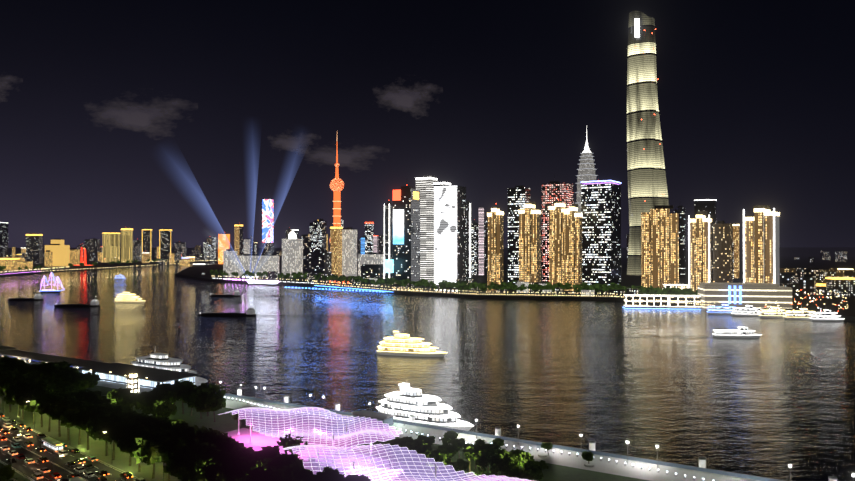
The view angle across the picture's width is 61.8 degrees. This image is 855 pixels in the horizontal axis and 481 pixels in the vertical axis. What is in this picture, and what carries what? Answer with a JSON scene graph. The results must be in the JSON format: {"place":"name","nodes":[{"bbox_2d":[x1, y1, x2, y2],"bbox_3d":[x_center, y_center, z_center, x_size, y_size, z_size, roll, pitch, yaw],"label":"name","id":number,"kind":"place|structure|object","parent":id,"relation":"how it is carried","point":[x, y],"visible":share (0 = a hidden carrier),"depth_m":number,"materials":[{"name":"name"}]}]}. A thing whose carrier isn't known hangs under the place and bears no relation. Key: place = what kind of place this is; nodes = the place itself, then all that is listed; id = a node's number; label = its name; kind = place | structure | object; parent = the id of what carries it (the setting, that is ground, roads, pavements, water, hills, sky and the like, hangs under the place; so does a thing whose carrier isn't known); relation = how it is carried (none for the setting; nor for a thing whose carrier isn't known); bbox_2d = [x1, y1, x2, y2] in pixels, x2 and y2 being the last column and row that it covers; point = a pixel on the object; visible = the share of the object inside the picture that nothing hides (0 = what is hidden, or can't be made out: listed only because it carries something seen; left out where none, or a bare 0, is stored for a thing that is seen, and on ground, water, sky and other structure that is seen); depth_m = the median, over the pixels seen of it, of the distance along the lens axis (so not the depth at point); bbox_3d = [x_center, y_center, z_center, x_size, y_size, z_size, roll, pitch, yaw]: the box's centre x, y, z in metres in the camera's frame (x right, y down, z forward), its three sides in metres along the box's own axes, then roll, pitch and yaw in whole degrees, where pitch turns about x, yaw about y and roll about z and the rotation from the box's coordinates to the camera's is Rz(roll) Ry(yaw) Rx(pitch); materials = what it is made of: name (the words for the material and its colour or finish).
{"place":"outdoors","nodes":[
{"label":"outdoors","id":0,"kind":"place"},
{"bbox_2d":[0,463,29,480],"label":"verge","id":1,"kind":"structure","parent":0,"point":[18,476],"depth_m":207.42,"materials":[{"name":"green plant"}]},
{"bbox_2d":[0,417,136,480],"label":"road","id":2,"kind":"structure","parent":0,"point":[28,470],"depth_m":221.90,"materials":[{"name":"grey asphalt"}]},
{"bbox_2d":[0,417,135,480],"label":"road markings","id":3,"kind":"object","parent":2,"relation":"on","point":[49,461],"visible":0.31,"depth_m":218.83,"materials":[{"name":"white paint"}]},
{"bbox_2d":[0,413,144,480],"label":"vehicles","id":4,"kind":"object","parent":2,"relation":"on","point":[52,445],"visible":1,"depth_m":223.21,"materials":[{"name":"black"}]},
{"bbox_2d":[4,391,163,480],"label":"street lamps","id":5,"kind":"object","parent":2,"relation":"on","point":[69,438],"visible":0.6,"depth_m":240.25,"materials":[{"name":"grey metal"}]},
{"bbox_2d":[0,395,180,480],"bbox_3d":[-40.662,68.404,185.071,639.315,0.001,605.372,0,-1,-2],"label":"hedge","id":6,"kind":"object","parent":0,"point":[97,451],"depth_m":240.99,"materials":[{"name":"green plant"}]},
{"bbox_2d":[0,355,593,480],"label":"trees","id":7,"kind":"object","parent":6,"relation":"on","point":[56,390],"visible":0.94,"depth_m":217.09,"materials":[{"name":"green plant"}]},
{"bbox_2d":[0,261,207,276],"bbox_3d":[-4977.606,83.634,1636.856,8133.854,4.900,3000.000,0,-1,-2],"label":"far riverbank","id":8,"kind":"structure","parent":0,"point":[88,265],"depth_m":2383.42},
{"bbox_2d":[125,371,140,393],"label":"signal tower","id":9,"kind":"structure","parent":0,"point":[133,381],"depth_m":321.55,"materials":[{"name":"white"}]},
{"bbox_2d":[101,101,178,128],"bbox_3d":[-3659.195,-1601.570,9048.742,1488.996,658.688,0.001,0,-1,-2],"label":"cloud","id":10,"kind":"structure","parent":0,"point":[135,117],"depth_m":9046.84,"materials":[{"name":"grey"}]},
{"bbox_2d":[195,344,378,354],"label":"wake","id":11,"kind":"object","parent":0,"point":[303,352],"visible":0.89,"depth_m":486.51,"materials":[{"name":"grey liquid"}]},
{"bbox_2d":[276,135,311,154],"bbox_3d":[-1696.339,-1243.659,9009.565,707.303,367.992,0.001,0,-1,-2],"label":"cloud","id":12,"kind":"structure","parent":0,"point":[291,143],"depth_m":9009.26,"materials":[{"name":"grey"}]},
{"bbox_2d":[313,147,373,164],"bbox_3d":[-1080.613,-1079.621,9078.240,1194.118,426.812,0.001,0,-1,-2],"label":"cloud","id":13,"kind":"structure","parent":0,"point":[346,158],"depth_m":9077.08,"materials":[{"name":"grey"}]},
{"bbox_2d":[86,385,648,480],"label":"lawn","id":14,"kind":"structure","parent":0,"point":[225,422],"depth_m":241.01,"materials":[{"name":"green plant"}]},
{"bbox_2d":[222,428,313,459],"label":"plaza","id":15,"kind":"structure","parent":14,"relation":"on","point":[258,440],"depth_m":247.21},
{"bbox_2d":[218,407,402,449],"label":"canopy lattice","id":16,"kind":"object","parent":14,"relation":"on","point":[369,432],"visible":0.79,"depth_m":236.23,"materials":[{"name":"metal"}]},
{"bbox_2d":[232,407,401,449],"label":"canopy roof","id":17,"kind":"structure","parent":16,"relation":"attached to","point":[304,426],"depth_m":239.41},
{"bbox_2d":[238,413,436,476],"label":"canopy columns","id":18,"kind":"structure","parent":14,"relation":"on","point":[333,439],"depth_m":235.49,"materials":[{"name":"white metal"}]},
{"bbox_2d":[283,444,531,480],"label":"canopy frame","id":19,"kind":"object","parent":14,"relation":"on","point":[487,478],"visible":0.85,"depth_m":195.98,"materials":[{"name":"metal"}]},
{"bbox_2d":[287,444,527,480],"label":"canopy roof","id":20,"kind":"structure","parent":19,"relation":"attached to","point":[347,468],"depth_m":196.73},
{"bbox_2d":[383,86,430,108],"bbox_3d":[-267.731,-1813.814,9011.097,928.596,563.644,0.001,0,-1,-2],"label":"cloud","id":21,"kind":"structure","parent":0,"point":[403,99],"depth_m":9009.84,"materials":[{"name":"grey"}]},
{"bbox_2d":[80,372,758,480],"bbox_3d":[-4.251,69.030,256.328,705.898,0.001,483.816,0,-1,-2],"label":"promenade","id":22,"kind":"structure","parent":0,"point":[610,466],"depth_m":224.02,"materials":[{"name":"grey concrete"}]},
{"bbox_2d":[18,358,854,480],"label":"street lamps","id":23,"kind":"object","parent":22,"relation":"on","point":[387,419],"visible":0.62,"depth_m":244.20,"materials":[{"name":"grey metal"}]},
{"bbox_2d":[0,262,854,480],"bbox_3d":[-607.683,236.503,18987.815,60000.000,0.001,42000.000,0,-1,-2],"label":"water","id":24,"kind":"structure","parent":0,"point":[775,399],"depth_m":456.09,"materials":[{"name":"black liquid"}]},
{"bbox_2d":[0,346,199,388],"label":"terminal","id":25,"kind":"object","parent":24,"relation":"on","point":[120,371],"depth_m":361.37,"materials":[{"name":"white paint"}]},
{"bbox_2d":[248,278,277,283],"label":"boat","id":26,"kind":"object","parent":24,"relation":"on","point":[250,281],"visible":1,"depth_m":1295.78,"materials":[{"name":"white"}]},
{"bbox_2d":[8,272,843,430],"bbox_3d":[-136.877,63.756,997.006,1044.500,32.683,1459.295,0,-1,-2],"label":"boats","id":27,"kind":"object","parent":24,"relation":"on","point":[427,409],"visible":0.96,"depth_m":461.80,"materials":[{"name":"white"}]},
{"bbox_2d":[5,254,846,311],"bbox_3d":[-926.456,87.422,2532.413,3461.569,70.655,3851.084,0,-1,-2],"label":"trees","id":28,"kind":"object","parent":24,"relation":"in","point":[430,289],"visible":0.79,"depth_m":1061.48,"materials":[{"name":"plant"}]},
{"bbox_2d":[0,175,854,296],"bbox_3d":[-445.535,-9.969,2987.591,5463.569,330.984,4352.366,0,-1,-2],"label":"skyline","id":29,"kind":"structure","parent":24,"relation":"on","point":[438,236],"depth_m":1226.49,"materials":[{"name":"grey"}]},
{"bbox_2d":[175,261,854,320],"bbox_3d":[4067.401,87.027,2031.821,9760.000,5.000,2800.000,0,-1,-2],"label":"lujiazui","id":30,"kind":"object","parent":24,"relation":"on","point":[196,272],"visible":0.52,"depth_m":1169.12,"materials":[{"name":"black"}]},
{"bbox_2d":[330,147,343,226],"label":"television tower","id":31,"kind":"structure","parent":30,"relation":"on","point":[336,184],"depth_m":2421.19,"materials":[{"name":"orange"}]},
{"bbox_2d":[0,258,697,294],"bbox_3d":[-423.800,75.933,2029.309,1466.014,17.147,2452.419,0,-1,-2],"label":"trees","id":32,"kind":"object","parent":30,"relation":"on","point":[597,287],"visible":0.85,"depth_m":1067.30,"materials":[{"name":"green plant"}]},
{"bbox_2d":[575,130,597,212],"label":"skyscraper","id":33,"kind":"structure","parent":30,"relation":"on","point":[586,170],"depth_m":2040.09,"materials":[{"name":"grey"}]},
{"bbox_2d":[627,11,669,274],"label":"skyscraper","id":34,"kind":"structure","parent":30,"relation":"on","point":[647,187],"depth_m":1683.55,"materials":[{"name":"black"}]},
{"bbox_2d":[623,284,700,308],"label":"restaurants","id":35,"kind":"structure","parent":30,"relation":"on","point":[642,301],"depth_m":817.10,"materials":[{"name":"grey"}]},
{"bbox_2d":[698,282,791,310],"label":"waterfront building","id":36,"kind":"structure","parent":30,"relation":"on","point":[742,295],"depth_m":782.38,"materials":[{"name":"grey"}]},
{"bbox_2d":[0,0,854,247],"label":"sky","id":37,"kind":"structure","parent":0,"point":[756,98],"materials":[{"name":"black"}]},
{"bbox_2d":[8,248,854,261],"bbox_3d":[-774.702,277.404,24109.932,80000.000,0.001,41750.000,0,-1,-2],"label":"land","id":38,"kind":"structure","parent":0,"point":[790,254],"depth_m":7060.09,"materials":[{"name":"black"}]},
{"bbox_3d":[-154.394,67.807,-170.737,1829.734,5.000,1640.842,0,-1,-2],"label":"bank","id":39,"kind":"structure","parent":0,"visible":0},
{"bbox_2d":[0,416,137,480],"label":"kerbs","id":40,"kind":"structure","parent":39,"relation":"on","point":[68,446],"depth_m":217.37,"materials":[{"name":"concrete"}]}
]}

